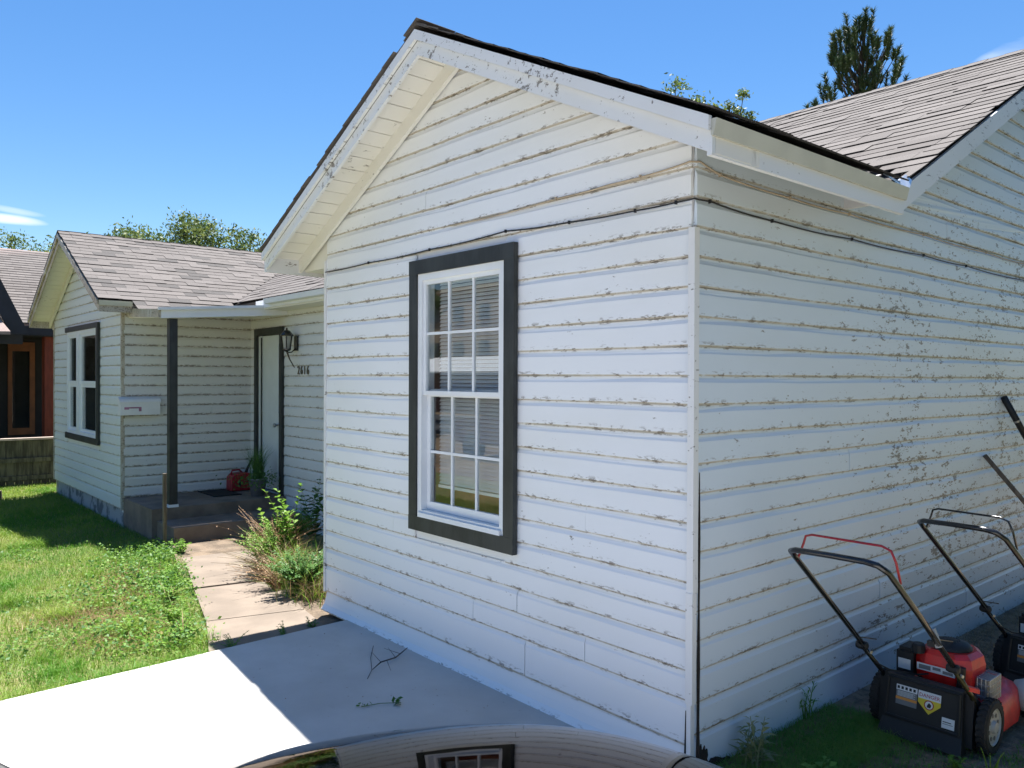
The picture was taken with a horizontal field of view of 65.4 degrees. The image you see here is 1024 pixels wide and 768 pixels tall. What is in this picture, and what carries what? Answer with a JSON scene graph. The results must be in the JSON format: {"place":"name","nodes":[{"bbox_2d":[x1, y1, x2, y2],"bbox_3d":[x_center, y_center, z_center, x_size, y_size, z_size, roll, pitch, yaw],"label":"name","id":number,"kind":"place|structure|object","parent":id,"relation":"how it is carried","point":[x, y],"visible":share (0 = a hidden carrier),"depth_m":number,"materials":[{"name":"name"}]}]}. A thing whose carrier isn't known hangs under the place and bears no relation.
{"place":"outdoors","nodes":[
{"label":"outdoors","id":0,"kind":"place"},
{"bbox_2d":[0,482,322,699],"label":"lawn ground","id":1,"kind":"structure","parent":0,"point":[319,538],"depth_m":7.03,"materials":[{"name":"green plant"}]},
{"bbox_2d":[0,437,55,487],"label":"board fence","id":2,"kind":"object","parent":1,"relation":"on","point":[27,461],"visible":0.09,"depth_m":14.95,"materials":[{"name":"brown wood"}]},
{"bbox_2d":[2,560,209,666],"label":"dead grass","id":3,"kind":"structure","parent":1,"relation":"on","point":[88,612],"depth_m":6.44,"materials":[{"name":"beige plant"}]},
{"bbox_2d":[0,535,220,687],"bbox_3d":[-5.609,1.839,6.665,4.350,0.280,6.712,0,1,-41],"label":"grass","id":4,"kind":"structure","parent":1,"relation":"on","point":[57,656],"depth_m":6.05,"materials":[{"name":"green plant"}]},
{"bbox_2d":[0,535,224,681],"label":"weeds","id":5,"kind":"object","parent":1,"relation":"on","point":[156,555],"visible":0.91,"depth_m":6.79,"materials":[{"name":"green plant"}]},
{"bbox_2d":[0,640,226,707],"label":"grass","id":6,"kind":"structure","parent":1,"relation":"on","point":[69,682],"depth_m":4.95,"materials":[{"name":"green plant"}]},
{"bbox_2d":[162,473,166,547],"bbox_3d":[-4.094,1.515,9.401,0.036,0.921,0.044,0,1,-41],"label":"stake","id":7,"kind":"object","parent":1,"relation":"on","point":[164,506],"visible":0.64,"depth_m":9.39,"materials":[{"name":"brown wood"}]},
{"bbox_2d":[149,559,192,578],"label":"walkway weed","id":8,"kind":"object","parent":1,"relation":"on","point":[170,570],"visible":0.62,"depth_m":7.81,"materials":[{"name":"green plant"}]},
{"bbox_2d":[144,598,198,623],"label":"walkway weed","id":9,"kind":"object","parent":1,"relation":"on","point":[175,615],"visible":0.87,"depth_m":6.26,"materials":[{"name":"green plant"}]},
{"bbox_2d":[154,580,192,602],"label":"walkway weed","id":10,"kind":"object","parent":1,"relation":"on","point":[166,592],"visible":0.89,"depth_m":6.92,"materials":[{"name":"green plant"}]},
{"bbox_2d":[151,609,209,638],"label":"walkway weed","id":11,"kind":"object","parent":1,"relation":"on","point":[180,625],"visible":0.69,"depth_m":5.86,"materials":[{"name":"green plant"}]},
{"bbox_2d":[124,490,301,547],"bbox_3d":[-4.024,1.815,10.770,1.770,0.500,1.900,0,1,-41],"label":"porch step","id":12,"kind":"object","parent":1,"relation":"on","point":[192,516],"visible":0.57,"depth_m":10.30,"materials":[{"name":"concrete"}]},
{"bbox_2d":[198,489,241,496],"bbox_3d":[-4.172,1.553,11.378,0.380,0.012,0.660,0,1,-41],"label":"doormat","id":13,"kind":"object","parent":12,"relation":"on","point":[219,492],"visible":1,"depth_m":11.37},
{"bbox_2d":[226,460,250,490],"bbox_3d":[-3.976,1.323,11.700,0.368,0.461,0.204,0,1,-41],"label":"gas can","id":14,"kind":"object","parent":12,"relation":"on","point":[231,485],"visible":0.79,"depth_m":11.60,"materials":[{"name":"red plastic"}]},
{"bbox_2d":[216,445,279,495],"bbox_3d":[-3.575,1.170,11.017,0.948,0.787,0.910,0,1,-41],"label":"potted plant","id":15,"kind":"object","parent":12,"relation":"on","point":[257,479],"visible":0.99,"depth_m":11.10,"materials":[{"name":"green plant"}]},
{"bbox_2d":[221,538,275,578],"bbox_3d":[-2.629,1.721,7.773,0.678,0.446,0.603,0,1,-41],"label":"dry weed","id":16,"kind":"object","parent":1,"relation":"on","point":[250,562],"visible":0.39,"depth_m":7.72,"materials":[{"name":"plant"}]},
{"bbox_2d":[224,521,282,562],"bbox_3d":[-2.573,1.650,7.969,0.652,0.546,0.676,0,0,31],"label":"weed bush","id":17,"kind":"object","parent":1,"relation":"on","point":[273,542],"visible":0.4,"depth_m":7.96,"materials":[{"name":"green plant"}]},
{"bbox_2d":[209,503,322,550],"bbox_3d":[-2.546,1.623,8.560,1.546,0.652,1.398,0,1,-41],"label":"dry weed","id":18,"kind":"object","parent":1,"relation":"on","point":[260,528],"visible":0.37,"depth_m":8.54,"materials":[{"name":"brown plant"}]},
{"bbox_2d":[217,519,326,607],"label":"tall grass","id":19,"kind":"structure","parent":1,"relation":"on","point":[316,591],"depth_m":7.08,"materials":[{"name":"plant"}]},
{"bbox_2d":[258,483,301,555],"bbox_3d":[-2.404,1.496,8.320,0.503,0.909,0.392,0,1,-41],"label":"broadleaf weed","id":20,"kind":"object","parent":1,"relation":"on","point":[286,518],"visible":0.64,"depth_m":8.31,"materials":[{"name":"green plant"}]},
{"bbox_2d":[276,620,285,634],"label":"weed sprig","id":21,"kind":"object","parent":1,"relation":"on","point":[283,631],"visible":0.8,"depth_m":5.82,"materials":[{"name":"green plant"}]},
{"bbox_2d":[258,507,318,554],"bbox_3d":[-2.525,1.686,9.030,0.676,0.552,0.666,0,0,-16],"label":"weed bush","id":22,"kind":"object","parent":1,"relation":"on","point":[303,522],"visible":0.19,"depth_m":9.01,"materials":[{"name":"green plant"}]},
{"bbox_2d":[297,476,322,542],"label":"broadleaf weed","id":23,"kind":"object","parent":1,"relation":"on","point":[316,525],"visible":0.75,"depth_m":9.75,"materials":[{"name":"green plant"}]},
{"bbox_2d":[285,580,343,624],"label":"wall foot soil","id":24,"kind":"structure","parent":1,"relation":"on","point":[320,615],"depth_m":6.56,"materials":[{"name":"brown soil"}]},
{"bbox_2d":[261,547,322,596],"bbox_3d":[-1.871,1.669,7.083,0.625,0.438,0.591,0,0,6],"label":"weed bush","id":25,"kind":"object","parent":24,"relation":"on","point":[291,575],"visible":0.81,"depth_m":7.04,"materials":[{"name":"green plant"}]},
{"bbox_2d":[172,535,322,651],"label":"walkway","id":26,"kind":"structure","parent":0,"point":[241,608],"depth_m":6.90,"materials":[{"name":"concrete"}]},
{"bbox_2d":[169,540,191,552],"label":"broadleaf weed","id":27,"kind":"object","parent":26,"relation":"on","point":[183,545],"visible":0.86,"depth_m":9.06,"materials":[{"name":"green plant"}]},
{"bbox_2d":[221,630,248,646],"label":"weed sprig","id":28,"kind":"object","parent":26,"relation":"on","point":[229,645],"visible":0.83,"depth_m":5.60,"materials":[{"name":"green plant"}]},
{"bbox_2d":[227,553,284,590],"bbox_3d":[-2.376,1.726,7.260,0.523,0.348,0.474,0,1,-41],"label":"dry weed","id":29,"kind":"object","parent":26,"relation":"on","point":[269,581],"visible":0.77,"depth_m":7.25,"materials":[{"name":"beige plant"}]},
{"bbox_2d":[306,618,318,626],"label":"weed sprig","id":30,"kind":"object","parent":26,"relation":"on","point":[312,622],"visible":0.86,"depth_m":6.03,"materials":[{"name":"green plant"}]},
{"bbox_2d":[16,633,483,759],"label":"leaf litter","id":31,"kind":"object","parent":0,"point":[247,690],"visible":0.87,"depth_m":4.60,"materials":[{"name":"brown plant"}]},
{"bbox_2d":[0,620,574,767],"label":"driveway","id":32,"kind":"structure","parent":0,"point":[155,724],"depth_m":4.51,"materials":[{"name":"concrete"}]},
{"bbox_2d":[0,723,722,767],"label":"parked car","id":33,"kind":"object","parent":32,"relation":"on","point":[504,745],"visible":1,"depth_m":1.53,"materials":[{"name":"grey paint"}]},
{"bbox_2d":[356,696,402,706],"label":"leafy sprig","id":34,"kind":"object","parent":32,"relation":"on","point":[397,700],"visible":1,"depth_m":4.53,"materials":[{"name":"green plant"}]},
{"bbox_2d":[367,646,406,678],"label":"fallen twig","id":35,"kind":"object","parent":32,"relation":"on","point":[394,657],"visible":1,"depth_m":5.19,"materials":[{"name":"brown wood"}]},
{"bbox_2d":[0,0,1023,251],"label":"sky","id":36,"kind":"structure","parent":0,"point":[111,110],"materials":[{"name":"blue"}]},
{"bbox_2d":[719,603,1023,767],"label":"dirt strip","id":37,"kind":"object","parent":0,"point":[1015,731],"visible":0.2,"depth_m":4.12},
{"bbox_2d":[729,714,779,767],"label":"lance leaf weed","id":38,"kind":"object","parent":37,"relation":"on","point":[762,740],"visible":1,"depth_m":3.83,"materials":[{"name":"green plant"}]},
{"bbox_2d":[800,681,821,722],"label":"grass tuft","id":39,"kind":"object","parent":37,"relation":"on","point":[805,708],"visible":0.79,"depth_m":4.37,"materials":[{"name":"green plant"}]},
{"bbox_2d":[800,756,836,767],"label":"leafy weed","id":40,"kind":"object","parent":37,"relation":"on","point":[818,764],"visible":1,"depth_m":3.72,"materials":[{"name":"green plant"}]},
{"bbox_2d":[716,697,1020,767],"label":"grass","id":41,"kind":"structure","parent":37,"relation":"on","point":[860,723],"depth_m":4.04,"materials":[{"name":"green plant"}]},
{"bbox_2d":[728,604,1022,767],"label":"straw litter","id":42,"kind":"object","parent":37,"relation":"on","point":[913,745],"visible":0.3,"depth_m":4.14,"materials":[{"name":"beige plant"}]},
{"bbox_2d":[788,534,1023,756],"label":"lawn mower","id":43,"kind":"object","parent":37,"relation":"on","point":[950,695],"visible":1,"depth_m":4.09,"materials":[{"name":"red plastic"}]},
{"bbox_2d":[947,755,966,767],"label":"bright weed","id":44,"kind":"object","parent":37,"relation":"on","point":[954,763],"visible":1,"depth_m":3.79,"materials":[{"name":"green plant"}]},
{"bbox_2d":[892,599,1023,671],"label":"dead grass","id":45,"kind":"structure","parent":37,"relation":"on","point":[994,633],"depth_m":5.79,"materials":[{"name":"plant"}]},
{"bbox_2d":[917,508,1023,681],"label":"lawn mower","id":46,"kind":"object","parent":37,"relation":"on","point":[1008,657],"visible":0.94,"depth_m":4.75,"materials":[{"name":"grey plastic"}]},
{"bbox_2d":[981,748,1003,767],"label":"seedling","id":47,"kind":"object","parent":37,"relation":"on","point":[996,764],"visible":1,"depth_m":3.73,"materials":[{"name":"green plant"}]},
{"bbox_2d":[983,454,1023,504],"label":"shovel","id":48,"kind":"object","parent":37,"relation":"on","point":[1009,484],"visible":1,"depth_m":6.07,"materials":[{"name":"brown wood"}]},
{"bbox_2d":[1001,396,1023,439],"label":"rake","id":49,"kind":"object","parent":37,"relation":"on","point":[1016,419],"visible":1,"depth_m":6.33,"materials":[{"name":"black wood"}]},
{"bbox_2d":[993,738,1023,767],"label":"grass","id":50,"kind":"structure","parent":0,"point":[1017,757],"depth_m":3.92,"materials":[{"name":"green plant"}]},
{"label":"far lawn","id":51,"kind":"structure","parent":0,"visible":0},
{"bbox_2d":[0,228,47,251],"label":"shade tree","id":52,"kind":"object","parent":51,"relation":"on","point":[11,239],"visible":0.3,"depth_m":25.67,"materials":[{"name":"green plant"}]},
{"bbox_2d":[0,248,52,439],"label":"dark neighbour house","id":53,"kind":"structure","parent":51,"relation":"on","point":[26,381],"depth_m":17.76,"materials":[{"name":"brown wood"}]},
{"bbox_2d":[8,342,34,434],"bbox_3d":[-11.013,0.100,17.905,0.520,2.070,0.060,0,1,-41],"label":"window","id":54,"kind":"structure","parent":53,"relation":"in","point":[26,346],"depth_m":17.95,"materials":[{"name":"orange wood"}]},
{"bbox_2d":[30,235,54,252],"bbox_3d":[-13.621,-1.409,25.170,2.842,6.594,2.943,0,1,-41],"label":"shade tree","id":55,"kind":"object","parent":51,"relation":"on","point":[50,246],"visible":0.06,"depth_m":24.71,"materials":[{"name":"green plant"}]},
{"bbox_2d":[86,215,201,244],"bbox_3d":[-12.016,-1.751,25.040,4.362,7.273,5.307,0,1,-41],"label":"shade tree","id":56,"kind":"object","parent":51,"relation":"on","point":[132,234],"visible":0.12,"depth_m":24.22,"materials":[{"name":"green plant"}]},
{"bbox_2d":[157,205,231,248],"bbox_3d":[-9.803,-1.815,24.948,2.966,7.416,3.273,0,1,-41],"label":"shade tree","id":57,"kind":"object","parent":51,"relation":"on","point":[200,231],"visible":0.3,"depth_m":24.48,"materials":[{"name":"green plant"}]},
{"bbox_2d":[219,223,266,251],"bbox_3d":[-8.430,-1.546,25.068,2.741,6.907,3.131,0,0,7],"label":"shade tree","id":58,"kind":"object","parent":51,"relation":"on","point":[251,237],"visible":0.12,"depth_m":24.46,"materials":[{"name":"green plant"}]},
{"label":"ground","id":59,"kind":"structure","parent":0,"visible":0},
{"bbox_2d":[27,17,1023,764],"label":"white house","id":60,"kind":"structure","parent":59,"relation":"on","point":[709,415],"depth_m":4.88,"materials":[{"name":"paint"}]},
{"bbox_2d":[65,322,99,445],"bbox_3d":[-6.751,-0.012,12.573,0.108,1.825,2.100,0,1,-41],"label":"window","id":61,"kind":"structure","parent":60,"relation":"in","point":[83,397],"depth_m":12.61,"materials":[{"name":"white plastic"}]},
{"bbox_2d":[117,396,160,414],"bbox_3d":[-5.125,0.299,10.976,0.535,0.250,0.108,0,1,-41],"label":"mailbox","id":62,"kind":"object","parent":60,"relation":"attached to","point":[147,405],"visible":1,"depth_m":10.93,"materials":[{"name":"white metal"}]},
{"bbox_2d":[254,326,284,495],"bbox_3d":[-3.521,0.376,11.523,0.120,2.370,0.950,0,1,-41],"label":"door","id":63,"kind":"structure","parent":60,"relation":"in","point":[269,356],"depth_m":11.51,"materials":[{"name":"grey paint"}]},
{"bbox_2d":[280,328,298,367],"bbox_3d":[-3.018,-0.490,10.780,0.242,0.544,0.184,0,1,-41],"label":"wall lantern","id":64,"kind":"object","parent":60,"relation":"attached to","point":[286,335],"depth_m":10.73,"materials":[{"name":"black paint"}]},
{"bbox_2d":[297,366,308,373],"bbox_3d":[-2.804,-0.186,10.706,0.012,0.116,0.334,0,1,-41],"label":"house number","id":65,"kind":"object","parent":60,"relation":"attached to","point":[307,370],"visible":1,"depth_m":10.73,"materials":[{"name":"brown metal"}]},
{"bbox_2d":[408,242,517,555],"bbox_3d":[-0.308,0.081,5.084,0.122,1.824,1.096,0,1,-41],"label":"window","id":66,"kind":"structure","parent":60,"relation":"in","point":[491,531],"depth_m":5.05,"materials":[{"name":"white plastic"}]},
{"bbox_2d":[434,463,498,513],"bbox_3d":[0.052,1.196,5.313,0.400,1.190,1.800,0,1,-41],"label":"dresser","id":67,"kind":"object","parent":60,"relation":"in","point":[489,504],"depth_m":5.46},
{"bbox_2d":[438,275,498,497],"bbox_3d":[-0.243,-0.008,5.139,0.040,1.422,0.760,0,1,-41],"label":"venetian blind","id":68,"kind":"object","parent":60,"relation":"attached to","point":[488,475],"visible":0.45,"depth_m":5.17,"materials":[{"name":"white plastic"}]},
{"bbox_2d":[325,198,1023,280],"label":"black cable","id":69,"kind":"object","parent":60,"relation":"attached to","point":[709,201],"visible":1,"depth_m":4.53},
{"bbox_2d":[449,161,1023,263],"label":"beige cable","id":70,"kind":"object","parent":60,"relation":"attached to","point":[737,181],"visible":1,"depth_m":4.37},
{"bbox_2d":[661,72,722,106],"bbox_3d":[4.852,-3.780,25.044,3.308,11.475,4.128,0,0,8],"label":"shade tree","id":71,"kind":"object","parent":59,"relation":"on","point":[677,82],"visible":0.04,"depth_m":24.11,"materials":[{"name":"green plant"}]},
{"bbox_2d":[721,87,758,120],"bbox_3d":[7.021,-3.664,25.057,1.256,11.236,1.408,0,1,-41],"label":"shade tree","id":72,"kind":"object","parent":59,"relation":"on","point":[736,110],"visible":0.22,"depth_m":24.89,"materials":[{"name":"green plant"}]},
{"bbox_2d":[803,4,910,108],"bbox_3d":[11.044,-4.922,25.148,4.305,13.783,3.996,0,1,-41],"label":"pine tree","id":73,"kind":"object","parent":59,"relation":"on","point":[858,81],"visible":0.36,"depth_m":24.75,"materials":[{"name":"green plant"}]}
]}

